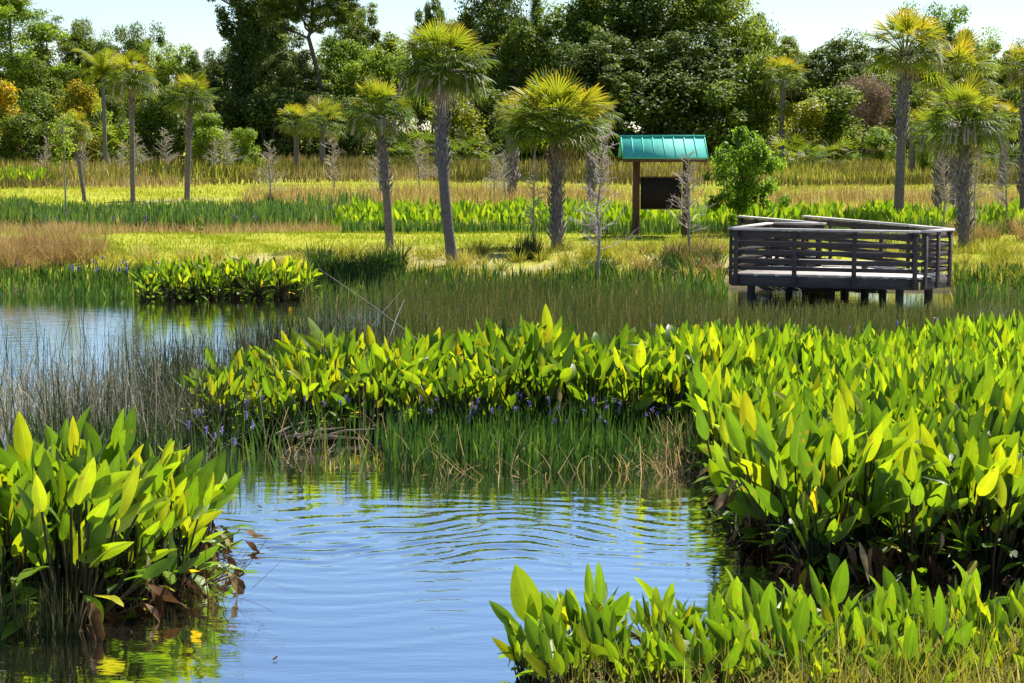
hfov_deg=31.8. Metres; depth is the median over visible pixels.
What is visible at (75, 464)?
marsh plant
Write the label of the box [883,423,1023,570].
marsh plant
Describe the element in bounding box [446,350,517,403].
marsh plant
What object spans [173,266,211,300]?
marsh plant
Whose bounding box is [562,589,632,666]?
marsh plant
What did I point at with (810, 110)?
shrub
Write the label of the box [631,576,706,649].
marsh plant
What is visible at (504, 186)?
bare sapling
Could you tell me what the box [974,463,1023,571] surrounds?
marsh plant
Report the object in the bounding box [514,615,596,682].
marsh plant
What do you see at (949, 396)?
marsh plant
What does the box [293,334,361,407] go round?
marsh plant
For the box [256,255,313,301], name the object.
marsh plant
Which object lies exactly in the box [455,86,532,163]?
shrub
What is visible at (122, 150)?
bare sapling
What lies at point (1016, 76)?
cabbage palm
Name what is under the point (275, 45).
broadleaf tree
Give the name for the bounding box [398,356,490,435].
marsh plant
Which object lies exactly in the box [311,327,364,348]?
marsh plant
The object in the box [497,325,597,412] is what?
marsh plant
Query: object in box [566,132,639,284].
bare sapling
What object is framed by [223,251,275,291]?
marsh plant
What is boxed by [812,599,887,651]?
marsh plant
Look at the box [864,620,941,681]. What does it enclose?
marsh plant
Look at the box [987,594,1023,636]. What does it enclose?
marsh plant
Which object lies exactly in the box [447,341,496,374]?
marsh plant
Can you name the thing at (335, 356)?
marsh plant
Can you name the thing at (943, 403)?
marsh plant
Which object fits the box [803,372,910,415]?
marsh plant
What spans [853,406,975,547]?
marsh plant
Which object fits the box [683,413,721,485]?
marsh plant
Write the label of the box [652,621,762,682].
marsh plant
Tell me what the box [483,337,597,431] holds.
marsh plant
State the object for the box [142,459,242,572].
marsh plant
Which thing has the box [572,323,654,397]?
marsh plant
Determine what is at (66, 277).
bank fringe
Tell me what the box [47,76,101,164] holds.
shrub
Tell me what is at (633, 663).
marsh plant
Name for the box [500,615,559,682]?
marsh plant
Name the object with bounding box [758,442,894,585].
marsh plant
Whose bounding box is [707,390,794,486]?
marsh plant
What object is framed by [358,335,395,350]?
marsh plant
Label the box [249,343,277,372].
marsh plant
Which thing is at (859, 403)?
marsh plant
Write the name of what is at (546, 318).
marsh plant
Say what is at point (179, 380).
marsh plant
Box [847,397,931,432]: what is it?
marsh plant
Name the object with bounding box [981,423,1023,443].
marsh plant
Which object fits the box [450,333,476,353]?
marsh plant
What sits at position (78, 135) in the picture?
cabbage palm
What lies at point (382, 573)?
water
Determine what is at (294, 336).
marsh plant
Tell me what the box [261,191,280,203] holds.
dead brush
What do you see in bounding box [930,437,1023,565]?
marsh plant
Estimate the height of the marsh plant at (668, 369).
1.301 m
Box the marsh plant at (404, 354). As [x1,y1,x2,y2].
[351,336,432,412]
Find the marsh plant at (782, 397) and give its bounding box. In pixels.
[750,376,873,412]
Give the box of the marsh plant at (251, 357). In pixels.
[219,347,274,404]
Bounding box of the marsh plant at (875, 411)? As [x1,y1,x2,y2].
[850,401,939,430]
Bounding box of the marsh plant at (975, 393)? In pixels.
[918,376,989,413]
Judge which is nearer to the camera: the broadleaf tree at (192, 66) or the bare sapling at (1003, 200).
the bare sapling at (1003, 200)
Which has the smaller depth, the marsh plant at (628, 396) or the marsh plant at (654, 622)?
the marsh plant at (654, 622)
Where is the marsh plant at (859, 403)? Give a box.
[851,390,945,421]
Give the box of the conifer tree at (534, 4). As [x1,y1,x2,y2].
[522,0,546,124]
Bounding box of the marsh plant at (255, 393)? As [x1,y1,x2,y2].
[235,380,295,438]
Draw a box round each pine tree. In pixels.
[0,0,82,95]
[13,14,92,130]
[253,0,377,94]
[773,35,809,156]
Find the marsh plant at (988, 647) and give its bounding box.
[946,613,1006,682]
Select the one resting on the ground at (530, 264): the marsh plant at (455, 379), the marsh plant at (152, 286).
the marsh plant at (455, 379)
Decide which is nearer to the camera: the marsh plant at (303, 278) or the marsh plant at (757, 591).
the marsh plant at (757, 591)
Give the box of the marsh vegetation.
[0,163,53,183]
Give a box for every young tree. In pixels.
[48,110,79,212]
[702,126,790,223]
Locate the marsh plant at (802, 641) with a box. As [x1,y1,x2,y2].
[791,617,845,674]
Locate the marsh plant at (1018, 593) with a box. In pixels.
[1002,578,1023,645]
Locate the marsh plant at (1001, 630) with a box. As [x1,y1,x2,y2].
[995,620,1023,677]
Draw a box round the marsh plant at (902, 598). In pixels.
[883,566,950,642]
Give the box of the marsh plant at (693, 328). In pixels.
[671,324,705,338]
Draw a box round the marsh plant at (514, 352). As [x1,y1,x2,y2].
[460,343,547,370]
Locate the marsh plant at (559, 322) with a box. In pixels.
[507,315,561,343]
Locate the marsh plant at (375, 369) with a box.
[350,356,399,406]
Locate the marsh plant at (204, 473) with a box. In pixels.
[64,433,216,587]
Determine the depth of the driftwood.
20.67 m
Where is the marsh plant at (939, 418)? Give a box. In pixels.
[902,412,973,426]
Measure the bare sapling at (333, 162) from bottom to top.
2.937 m
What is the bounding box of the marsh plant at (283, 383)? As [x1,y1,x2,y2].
[265,369,320,426]
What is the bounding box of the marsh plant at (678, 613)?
[665,597,724,637]
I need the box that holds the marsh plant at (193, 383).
[181,360,271,430]
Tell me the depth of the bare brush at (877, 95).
160.99 m
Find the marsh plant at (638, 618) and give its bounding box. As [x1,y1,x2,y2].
[625,599,687,641]
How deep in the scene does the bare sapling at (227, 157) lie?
118.71 m
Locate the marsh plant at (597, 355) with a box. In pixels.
[560,335,619,379]
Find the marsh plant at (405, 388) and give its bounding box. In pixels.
[380,370,440,431]
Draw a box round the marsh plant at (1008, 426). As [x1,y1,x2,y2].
[923,402,1023,505]
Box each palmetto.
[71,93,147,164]
[372,133,429,162]
[397,123,466,161]
[448,127,501,163]
[767,129,827,162]
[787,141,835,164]
[806,130,866,162]
[970,141,1017,174]
[975,132,1019,169]
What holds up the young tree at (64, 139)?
on the ground at (530, 264)
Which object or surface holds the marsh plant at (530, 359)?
on the ground at (530, 264)
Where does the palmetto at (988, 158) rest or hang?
on the ground at (530, 264)
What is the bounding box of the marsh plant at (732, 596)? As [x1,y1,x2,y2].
[714,568,779,644]
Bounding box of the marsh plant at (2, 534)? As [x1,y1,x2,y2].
[0,531,19,591]
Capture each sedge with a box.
[296,237,728,280]
[320,450,449,469]
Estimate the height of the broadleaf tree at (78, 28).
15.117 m
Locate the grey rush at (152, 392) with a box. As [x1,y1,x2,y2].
[0,286,421,451]
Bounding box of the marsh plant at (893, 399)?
[814,387,904,421]
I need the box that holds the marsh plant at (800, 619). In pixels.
[735,594,866,682]
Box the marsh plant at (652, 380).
[613,348,701,407]
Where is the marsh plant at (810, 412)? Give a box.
[776,403,833,426]
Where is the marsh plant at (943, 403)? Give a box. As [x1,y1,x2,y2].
[910,398,970,414]
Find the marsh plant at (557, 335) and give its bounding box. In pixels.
[553,327,591,363]
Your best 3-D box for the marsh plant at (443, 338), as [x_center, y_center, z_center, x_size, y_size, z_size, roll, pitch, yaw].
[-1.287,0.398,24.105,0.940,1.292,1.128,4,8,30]
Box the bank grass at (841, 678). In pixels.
[525,588,1023,682]
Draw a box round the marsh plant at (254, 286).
[229,264,279,300]
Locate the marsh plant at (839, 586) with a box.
[775,559,905,629]
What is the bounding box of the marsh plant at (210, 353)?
[187,346,252,386]
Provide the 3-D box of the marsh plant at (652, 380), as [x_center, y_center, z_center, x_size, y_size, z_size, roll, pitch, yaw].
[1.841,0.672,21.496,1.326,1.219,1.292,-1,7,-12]
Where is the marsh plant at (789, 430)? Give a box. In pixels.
[729,413,793,539]
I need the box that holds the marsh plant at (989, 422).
[892,401,1021,454]
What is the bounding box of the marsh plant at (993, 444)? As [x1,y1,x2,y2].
[867,411,998,457]
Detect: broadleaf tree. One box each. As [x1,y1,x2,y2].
[0,54,75,144]
[53,17,99,109]
[69,28,136,121]
[112,18,167,148]
[135,39,193,122]
[177,48,228,137]
[201,43,236,129]
[224,0,306,126]
[251,49,337,145]
[307,34,380,155]
[318,1,393,147]
[342,30,421,144]
[404,0,448,134]
[428,7,497,131]
[430,0,530,97]
[483,14,554,156]
[514,0,658,80]
[529,31,681,160]
[555,0,732,133]
[626,18,760,130]
[641,0,797,142]
[730,12,794,120]
[769,55,832,130]
[775,26,918,127]
[859,47,921,133]
[888,0,984,100]
[911,53,1015,122]
[964,24,1013,80]
[984,35,1023,122]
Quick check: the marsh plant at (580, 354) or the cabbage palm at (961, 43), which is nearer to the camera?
the marsh plant at (580, 354)
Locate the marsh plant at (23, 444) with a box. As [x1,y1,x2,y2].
[0,411,98,572]
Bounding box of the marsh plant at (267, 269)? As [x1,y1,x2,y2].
[243,257,285,298]
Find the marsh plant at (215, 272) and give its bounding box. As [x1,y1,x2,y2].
[202,255,233,294]
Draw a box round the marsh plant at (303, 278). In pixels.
[293,268,319,298]
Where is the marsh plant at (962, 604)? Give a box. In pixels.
[922,583,995,651]
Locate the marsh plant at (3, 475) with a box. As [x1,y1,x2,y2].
[0,467,35,528]
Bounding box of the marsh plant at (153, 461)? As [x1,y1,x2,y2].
[80,455,159,524]
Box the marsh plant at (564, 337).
[488,320,573,404]
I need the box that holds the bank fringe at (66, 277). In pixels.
[0,258,1023,301]
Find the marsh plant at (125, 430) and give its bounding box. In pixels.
[45,405,223,520]
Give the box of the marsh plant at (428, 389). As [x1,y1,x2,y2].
[380,370,436,423]
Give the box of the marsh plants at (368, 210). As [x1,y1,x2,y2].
[332,195,1023,234]
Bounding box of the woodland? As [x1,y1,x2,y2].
[0,81,1020,158]
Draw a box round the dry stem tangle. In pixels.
[243,396,716,479]
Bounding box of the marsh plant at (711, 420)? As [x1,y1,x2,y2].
[686,399,763,478]
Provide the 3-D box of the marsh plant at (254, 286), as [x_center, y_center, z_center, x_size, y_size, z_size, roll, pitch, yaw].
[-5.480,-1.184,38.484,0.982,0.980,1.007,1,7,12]
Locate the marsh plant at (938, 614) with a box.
[862,585,984,678]
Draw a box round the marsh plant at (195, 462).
[93,438,203,554]
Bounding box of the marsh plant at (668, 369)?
[626,350,712,438]
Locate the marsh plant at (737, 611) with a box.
[714,600,774,649]
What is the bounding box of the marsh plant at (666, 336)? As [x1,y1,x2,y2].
[627,318,719,352]
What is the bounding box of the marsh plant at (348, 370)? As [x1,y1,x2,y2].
[315,357,368,417]
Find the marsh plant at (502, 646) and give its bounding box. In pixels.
[492,614,551,682]
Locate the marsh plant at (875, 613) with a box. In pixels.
[817,601,903,674]
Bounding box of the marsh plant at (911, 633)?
[861,620,960,682]
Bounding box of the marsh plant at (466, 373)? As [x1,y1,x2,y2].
[462,353,535,420]
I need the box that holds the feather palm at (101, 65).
[63,47,124,165]
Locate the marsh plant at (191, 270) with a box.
[169,262,194,297]
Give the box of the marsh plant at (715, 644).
[668,617,758,681]
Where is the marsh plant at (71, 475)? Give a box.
[29,453,155,597]
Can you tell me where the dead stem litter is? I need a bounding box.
[8,515,1019,623]
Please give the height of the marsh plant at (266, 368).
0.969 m
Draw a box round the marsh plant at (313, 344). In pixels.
[274,317,368,369]
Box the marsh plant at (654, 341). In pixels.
[638,332,708,390]
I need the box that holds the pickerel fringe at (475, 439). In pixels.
[1,389,709,482]
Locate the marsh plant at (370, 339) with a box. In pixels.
[338,325,393,373]
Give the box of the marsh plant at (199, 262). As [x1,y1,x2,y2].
[177,253,235,296]
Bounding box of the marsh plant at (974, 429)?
[916,403,984,523]
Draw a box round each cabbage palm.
[55,109,93,201]
[99,49,159,203]
[161,72,217,199]
[274,102,317,169]
[296,94,348,165]
[336,73,419,247]
[389,17,500,265]
[488,64,619,246]
[492,92,532,197]
[564,86,622,203]
[756,53,810,158]
[859,4,949,226]
[906,102,973,222]
[906,107,930,175]
[911,26,1001,207]
[916,69,1012,246]
[983,100,1022,186]
[996,40,1023,209]
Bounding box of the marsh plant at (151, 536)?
[64,489,203,616]
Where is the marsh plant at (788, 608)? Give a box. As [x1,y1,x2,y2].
[767,578,820,645]
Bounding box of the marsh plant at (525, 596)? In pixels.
[489,564,568,682]
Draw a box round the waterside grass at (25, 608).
[0,564,101,640]
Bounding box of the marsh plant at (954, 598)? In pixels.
[921,585,1023,644]
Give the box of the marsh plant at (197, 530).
[119,457,237,607]
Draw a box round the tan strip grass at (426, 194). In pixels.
[0,177,1019,235]
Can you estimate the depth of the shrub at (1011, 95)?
156.38 m
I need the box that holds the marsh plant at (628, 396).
[611,353,655,415]
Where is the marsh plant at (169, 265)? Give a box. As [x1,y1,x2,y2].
[165,254,196,293]
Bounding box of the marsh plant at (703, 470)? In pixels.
[698,418,720,493]
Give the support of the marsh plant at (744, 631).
on the ground at (530, 264)
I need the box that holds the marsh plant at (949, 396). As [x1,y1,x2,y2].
[905,383,985,421]
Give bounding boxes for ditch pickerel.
[0,188,1023,235]
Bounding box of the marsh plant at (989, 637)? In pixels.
[953,627,1009,679]
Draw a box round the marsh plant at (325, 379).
[306,358,364,435]
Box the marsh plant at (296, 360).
[256,349,319,421]
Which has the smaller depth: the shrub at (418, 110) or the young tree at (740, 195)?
the young tree at (740, 195)
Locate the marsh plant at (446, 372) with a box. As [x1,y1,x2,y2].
[413,359,461,415]
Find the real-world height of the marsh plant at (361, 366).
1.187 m
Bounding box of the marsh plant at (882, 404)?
[823,390,924,436]
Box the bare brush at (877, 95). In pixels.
[823,73,894,162]
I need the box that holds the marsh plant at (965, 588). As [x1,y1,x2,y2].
[920,561,1009,631]
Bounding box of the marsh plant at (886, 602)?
[869,575,923,660]
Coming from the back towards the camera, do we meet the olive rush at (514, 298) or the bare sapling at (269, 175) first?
the bare sapling at (269, 175)
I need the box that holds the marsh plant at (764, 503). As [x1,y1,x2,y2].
[718,408,868,571]
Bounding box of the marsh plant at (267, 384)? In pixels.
[245,373,311,441]
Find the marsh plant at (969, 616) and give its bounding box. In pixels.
[955,603,1020,664]
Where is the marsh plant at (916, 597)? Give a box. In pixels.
[896,584,943,644]
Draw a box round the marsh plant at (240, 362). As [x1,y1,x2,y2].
[222,355,260,415]
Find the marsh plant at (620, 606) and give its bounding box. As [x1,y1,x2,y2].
[539,561,640,643]
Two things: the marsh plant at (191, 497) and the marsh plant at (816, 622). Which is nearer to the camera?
the marsh plant at (816, 622)
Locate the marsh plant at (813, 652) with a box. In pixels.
[778,641,881,682]
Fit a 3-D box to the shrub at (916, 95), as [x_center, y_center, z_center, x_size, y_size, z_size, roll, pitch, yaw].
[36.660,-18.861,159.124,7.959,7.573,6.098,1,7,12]
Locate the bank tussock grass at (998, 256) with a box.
[72,228,1023,286]
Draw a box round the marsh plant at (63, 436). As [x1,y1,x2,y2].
[7,406,90,458]
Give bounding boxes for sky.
[0,0,1023,131]
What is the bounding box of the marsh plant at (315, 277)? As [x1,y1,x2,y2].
[298,260,325,291]
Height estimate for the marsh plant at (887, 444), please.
1.523 m
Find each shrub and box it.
[0,78,25,152]
[0,86,67,162]
[0,111,60,163]
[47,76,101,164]
[73,107,129,164]
[93,95,128,162]
[112,99,184,163]
[136,84,205,163]
[183,90,265,159]
[184,112,236,165]
[221,92,305,163]
[228,127,262,166]
[276,88,343,160]
[307,94,390,163]
[385,81,435,160]
[413,92,499,163]
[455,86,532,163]
[485,83,570,163]
[554,79,667,163]
[611,77,726,163]
[681,76,759,165]
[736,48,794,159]
[769,96,835,162]
[786,82,870,162]
[853,126,908,164]
[886,85,944,160]
[905,133,935,171]
[968,87,1018,162]
[986,84,1023,160]
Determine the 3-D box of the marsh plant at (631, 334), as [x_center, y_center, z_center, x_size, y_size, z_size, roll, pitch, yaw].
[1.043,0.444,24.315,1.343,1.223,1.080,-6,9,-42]
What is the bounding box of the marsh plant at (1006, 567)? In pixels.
[991,475,1023,581]
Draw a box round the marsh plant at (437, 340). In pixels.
[422,335,446,354]
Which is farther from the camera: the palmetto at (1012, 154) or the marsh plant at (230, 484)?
the palmetto at (1012, 154)
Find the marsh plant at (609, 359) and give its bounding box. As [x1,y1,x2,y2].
[530,346,649,408]
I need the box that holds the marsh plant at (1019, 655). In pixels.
[1008,630,1023,682]
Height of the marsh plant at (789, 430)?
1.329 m
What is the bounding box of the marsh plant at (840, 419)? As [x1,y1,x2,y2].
[775,389,896,524]
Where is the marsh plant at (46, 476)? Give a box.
[0,448,156,609]
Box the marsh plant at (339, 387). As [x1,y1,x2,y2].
[264,359,373,442]
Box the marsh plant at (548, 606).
[510,585,618,632]
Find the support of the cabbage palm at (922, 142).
on the ground at (530, 264)
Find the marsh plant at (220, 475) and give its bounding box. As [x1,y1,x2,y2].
[152,446,268,558]
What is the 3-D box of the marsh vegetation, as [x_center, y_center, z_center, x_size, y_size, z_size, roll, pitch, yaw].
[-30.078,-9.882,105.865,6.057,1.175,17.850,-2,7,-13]
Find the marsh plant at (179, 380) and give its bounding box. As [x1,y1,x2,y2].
[170,365,235,422]
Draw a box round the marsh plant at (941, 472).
[903,428,982,547]
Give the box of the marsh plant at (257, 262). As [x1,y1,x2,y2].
[225,258,261,286]
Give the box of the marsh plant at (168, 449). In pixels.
[136,438,218,547]
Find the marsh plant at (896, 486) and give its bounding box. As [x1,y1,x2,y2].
[849,438,987,586]
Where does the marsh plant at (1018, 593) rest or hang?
on the ground at (530, 264)
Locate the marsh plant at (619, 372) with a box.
[584,347,638,429]
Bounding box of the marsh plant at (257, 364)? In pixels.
[250,356,274,376]
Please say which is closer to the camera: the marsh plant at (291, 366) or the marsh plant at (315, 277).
the marsh plant at (291, 366)
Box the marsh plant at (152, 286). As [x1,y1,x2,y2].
[129,266,167,301]
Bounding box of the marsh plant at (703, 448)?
[694,415,786,508]
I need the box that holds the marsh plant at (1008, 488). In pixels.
[885,453,1023,587]
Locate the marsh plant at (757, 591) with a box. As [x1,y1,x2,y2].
[750,577,785,648]
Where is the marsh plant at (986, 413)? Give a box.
[975,399,1006,434]
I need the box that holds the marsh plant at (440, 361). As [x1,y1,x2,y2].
[411,347,474,399]
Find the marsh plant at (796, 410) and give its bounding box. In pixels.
[738,399,868,457]
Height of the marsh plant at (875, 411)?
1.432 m
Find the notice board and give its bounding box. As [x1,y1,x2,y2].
[618,135,708,236]
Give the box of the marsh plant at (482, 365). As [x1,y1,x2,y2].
[457,342,533,430]
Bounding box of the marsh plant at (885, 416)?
[763,407,932,554]
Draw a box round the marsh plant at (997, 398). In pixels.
[925,380,1023,453]
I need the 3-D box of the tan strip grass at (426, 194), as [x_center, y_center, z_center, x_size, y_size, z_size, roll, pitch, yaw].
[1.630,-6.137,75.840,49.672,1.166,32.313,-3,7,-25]
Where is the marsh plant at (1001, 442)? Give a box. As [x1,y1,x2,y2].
[943,437,1023,551]
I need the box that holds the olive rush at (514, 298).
[296,267,1023,356]
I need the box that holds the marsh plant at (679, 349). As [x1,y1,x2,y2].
[675,340,730,362]
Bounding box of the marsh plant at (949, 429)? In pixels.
[940,420,964,454]
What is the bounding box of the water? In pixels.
[0,289,1023,682]
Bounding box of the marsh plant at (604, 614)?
[564,602,634,677]
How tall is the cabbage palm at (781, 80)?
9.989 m
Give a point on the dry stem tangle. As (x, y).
(674, 462)
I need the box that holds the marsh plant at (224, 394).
[186,366,260,439]
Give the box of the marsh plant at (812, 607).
[781,588,845,658]
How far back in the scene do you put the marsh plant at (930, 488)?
14.98 m
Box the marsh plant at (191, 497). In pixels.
[109,472,245,593]
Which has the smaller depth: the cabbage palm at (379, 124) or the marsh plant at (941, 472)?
the marsh plant at (941, 472)
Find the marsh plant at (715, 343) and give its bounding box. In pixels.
[688,327,780,375]
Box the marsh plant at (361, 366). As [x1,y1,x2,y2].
[330,353,422,439]
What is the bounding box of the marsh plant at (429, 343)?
[388,333,457,369]
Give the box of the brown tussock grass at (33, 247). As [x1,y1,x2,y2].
[0,208,1023,277]
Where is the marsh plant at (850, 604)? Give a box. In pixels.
[839,591,904,617]
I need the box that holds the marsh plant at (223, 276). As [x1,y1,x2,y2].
[187,258,238,300]
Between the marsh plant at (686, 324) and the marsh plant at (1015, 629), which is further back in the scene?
the marsh plant at (686, 324)
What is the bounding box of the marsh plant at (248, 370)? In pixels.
[224,363,283,417]
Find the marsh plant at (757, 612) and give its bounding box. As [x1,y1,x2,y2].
[704,582,824,670]
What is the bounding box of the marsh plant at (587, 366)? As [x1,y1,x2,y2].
[546,345,656,430]
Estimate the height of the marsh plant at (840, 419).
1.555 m
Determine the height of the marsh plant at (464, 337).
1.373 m
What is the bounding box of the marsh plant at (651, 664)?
[590,620,692,682]
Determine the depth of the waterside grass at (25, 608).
12.85 m
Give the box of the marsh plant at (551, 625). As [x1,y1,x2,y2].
[543,609,603,682]
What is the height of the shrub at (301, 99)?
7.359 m
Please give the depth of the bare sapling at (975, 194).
49.09 m
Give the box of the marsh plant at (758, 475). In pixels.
[713,405,869,549]
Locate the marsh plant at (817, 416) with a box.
[815,396,860,420]
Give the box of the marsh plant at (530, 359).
[464,334,578,407]
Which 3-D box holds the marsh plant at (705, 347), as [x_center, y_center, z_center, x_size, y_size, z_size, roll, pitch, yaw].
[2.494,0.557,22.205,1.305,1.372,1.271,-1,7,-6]
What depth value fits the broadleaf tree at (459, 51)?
176.00 m
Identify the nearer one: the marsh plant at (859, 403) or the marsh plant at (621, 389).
the marsh plant at (859, 403)
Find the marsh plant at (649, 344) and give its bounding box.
[635,339,670,356]
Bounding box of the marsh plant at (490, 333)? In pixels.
[473,317,546,352]
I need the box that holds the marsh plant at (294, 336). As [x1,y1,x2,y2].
[253,327,307,368]
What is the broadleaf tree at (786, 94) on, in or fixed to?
on the ground at (530, 264)
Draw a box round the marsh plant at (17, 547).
[0,477,87,625]
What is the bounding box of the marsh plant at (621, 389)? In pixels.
[601,339,690,438]
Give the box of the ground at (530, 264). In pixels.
[0,132,1023,682]
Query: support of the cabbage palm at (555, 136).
on the ground at (530, 264)
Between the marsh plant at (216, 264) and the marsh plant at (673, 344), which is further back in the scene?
the marsh plant at (216, 264)
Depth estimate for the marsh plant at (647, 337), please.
23.91 m
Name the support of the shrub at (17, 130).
on the ground at (530, 264)
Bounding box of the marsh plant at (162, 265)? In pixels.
[135,257,188,298]
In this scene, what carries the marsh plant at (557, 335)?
on the ground at (530, 264)
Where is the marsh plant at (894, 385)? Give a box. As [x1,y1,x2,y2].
[854,376,930,413]
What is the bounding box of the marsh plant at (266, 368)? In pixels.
[263,354,306,374]
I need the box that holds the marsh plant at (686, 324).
[628,319,688,344]
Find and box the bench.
[801,259,867,268]
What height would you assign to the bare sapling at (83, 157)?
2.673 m
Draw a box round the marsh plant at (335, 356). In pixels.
[305,347,352,413]
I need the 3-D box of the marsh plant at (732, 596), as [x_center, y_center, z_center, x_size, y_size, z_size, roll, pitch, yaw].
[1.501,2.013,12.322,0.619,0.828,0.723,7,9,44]
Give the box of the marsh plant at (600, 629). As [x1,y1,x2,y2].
[576,602,645,682]
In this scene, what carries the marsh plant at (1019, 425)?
on the ground at (530, 264)
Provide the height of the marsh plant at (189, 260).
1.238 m
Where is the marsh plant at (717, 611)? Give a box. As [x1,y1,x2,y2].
[667,589,743,666]
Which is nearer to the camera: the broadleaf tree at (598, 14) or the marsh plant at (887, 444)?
the marsh plant at (887, 444)
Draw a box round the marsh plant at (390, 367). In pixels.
[348,346,437,425]
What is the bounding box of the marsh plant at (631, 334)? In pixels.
[582,327,635,351]
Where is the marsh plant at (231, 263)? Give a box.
[215,256,253,298]
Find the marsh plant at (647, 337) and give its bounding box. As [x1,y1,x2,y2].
[618,328,649,345]
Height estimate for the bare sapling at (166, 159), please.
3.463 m
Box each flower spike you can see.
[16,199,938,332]
[186,391,683,445]
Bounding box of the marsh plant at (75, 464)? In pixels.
[0,455,84,580]
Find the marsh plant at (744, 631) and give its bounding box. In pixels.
[729,610,785,682]
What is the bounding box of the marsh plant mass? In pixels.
[658,309,1023,458]
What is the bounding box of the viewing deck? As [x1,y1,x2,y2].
[728,215,954,302]
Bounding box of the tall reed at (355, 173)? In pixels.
[0,150,1020,188]
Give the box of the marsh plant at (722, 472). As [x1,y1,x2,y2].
[682,390,815,543]
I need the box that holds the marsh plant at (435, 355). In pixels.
[393,344,441,388]
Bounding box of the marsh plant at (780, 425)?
[687,408,793,523]
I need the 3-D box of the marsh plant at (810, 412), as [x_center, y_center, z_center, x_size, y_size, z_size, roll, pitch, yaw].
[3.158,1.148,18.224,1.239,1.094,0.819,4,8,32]
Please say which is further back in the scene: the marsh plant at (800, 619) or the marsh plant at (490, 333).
the marsh plant at (490, 333)
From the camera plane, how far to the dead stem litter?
13.77 m
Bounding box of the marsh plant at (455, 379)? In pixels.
[401,360,510,439]
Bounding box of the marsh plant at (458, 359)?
[447,355,472,402]
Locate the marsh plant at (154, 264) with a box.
[145,259,175,295]
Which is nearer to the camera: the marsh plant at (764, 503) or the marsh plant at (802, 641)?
the marsh plant at (802, 641)
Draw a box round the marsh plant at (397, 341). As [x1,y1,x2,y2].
[391,334,430,347]
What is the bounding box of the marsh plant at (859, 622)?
[782,599,889,682]
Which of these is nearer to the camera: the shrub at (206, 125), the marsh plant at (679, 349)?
the marsh plant at (679, 349)
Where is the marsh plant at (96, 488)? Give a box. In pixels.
[0,452,189,641]
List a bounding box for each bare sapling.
[35,135,54,167]
[79,139,90,174]
[112,140,129,168]
[126,134,155,170]
[154,127,180,174]
[202,138,226,165]
[216,129,242,167]
[253,139,286,198]
[323,137,343,190]
[367,150,400,197]
[411,138,435,193]
[483,151,503,203]
[484,151,512,199]
[518,161,548,240]
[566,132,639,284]
[662,150,714,249]
[930,142,957,226]
[957,153,992,239]
[983,140,1017,211]
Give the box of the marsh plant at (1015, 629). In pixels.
[1007,625,1022,634]
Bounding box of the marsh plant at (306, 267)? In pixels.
[278,256,322,295]
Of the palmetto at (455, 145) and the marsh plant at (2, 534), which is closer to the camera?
the marsh plant at (2, 534)
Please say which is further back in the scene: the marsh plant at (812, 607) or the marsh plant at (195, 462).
the marsh plant at (195, 462)
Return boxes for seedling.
[195,215,203,232]
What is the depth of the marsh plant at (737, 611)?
12.08 m
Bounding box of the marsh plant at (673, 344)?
[644,339,686,365]
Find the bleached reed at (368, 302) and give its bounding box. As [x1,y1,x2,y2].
[318,268,417,339]
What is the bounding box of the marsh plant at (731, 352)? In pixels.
[627,330,768,415]
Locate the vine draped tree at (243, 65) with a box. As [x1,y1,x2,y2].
[207,0,271,146]
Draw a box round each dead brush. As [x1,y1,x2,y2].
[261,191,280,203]
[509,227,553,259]
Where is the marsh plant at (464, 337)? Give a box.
[429,327,506,367]
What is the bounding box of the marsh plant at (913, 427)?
[905,406,943,523]
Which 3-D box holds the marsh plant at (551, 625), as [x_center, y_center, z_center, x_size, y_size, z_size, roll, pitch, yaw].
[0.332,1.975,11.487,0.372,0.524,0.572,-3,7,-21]
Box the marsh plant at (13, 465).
[0,438,115,592]
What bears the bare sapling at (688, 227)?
on the ground at (530, 264)
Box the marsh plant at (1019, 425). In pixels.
[953,409,1023,453]
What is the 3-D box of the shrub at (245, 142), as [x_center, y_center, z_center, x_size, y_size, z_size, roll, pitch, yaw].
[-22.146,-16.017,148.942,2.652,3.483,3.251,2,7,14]
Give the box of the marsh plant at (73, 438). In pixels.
[35,416,100,466]
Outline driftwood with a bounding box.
[276,420,375,440]
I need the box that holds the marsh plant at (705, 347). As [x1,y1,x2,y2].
[665,333,744,362]
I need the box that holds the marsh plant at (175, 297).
[155,268,189,301]
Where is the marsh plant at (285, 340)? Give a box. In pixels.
[277,330,331,358]
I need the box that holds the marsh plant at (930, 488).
[843,456,972,572]
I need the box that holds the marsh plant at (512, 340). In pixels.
[487,324,514,346]
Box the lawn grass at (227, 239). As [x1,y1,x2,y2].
[0,179,1023,265]
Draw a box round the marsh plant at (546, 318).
[519,303,593,352]
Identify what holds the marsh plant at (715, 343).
on the ground at (530, 264)
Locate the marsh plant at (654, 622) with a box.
[623,615,708,672]
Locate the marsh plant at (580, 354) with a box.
[573,351,626,408]
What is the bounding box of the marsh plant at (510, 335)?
[468,326,521,344]
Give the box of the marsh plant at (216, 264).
[213,259,239,288]
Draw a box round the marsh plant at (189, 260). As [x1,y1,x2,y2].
[184,249,217,269]
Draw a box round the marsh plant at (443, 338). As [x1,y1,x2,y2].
[405,325,451,350]
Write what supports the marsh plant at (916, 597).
in the water
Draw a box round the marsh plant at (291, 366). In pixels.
[278,355,338,423]
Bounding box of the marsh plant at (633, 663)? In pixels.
[618,631,697,682]
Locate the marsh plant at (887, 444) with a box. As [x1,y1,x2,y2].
[760,421,947,584]
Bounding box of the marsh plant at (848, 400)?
[804,384,898,426]
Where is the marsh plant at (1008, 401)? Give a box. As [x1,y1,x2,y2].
[1002,392,1023,432]

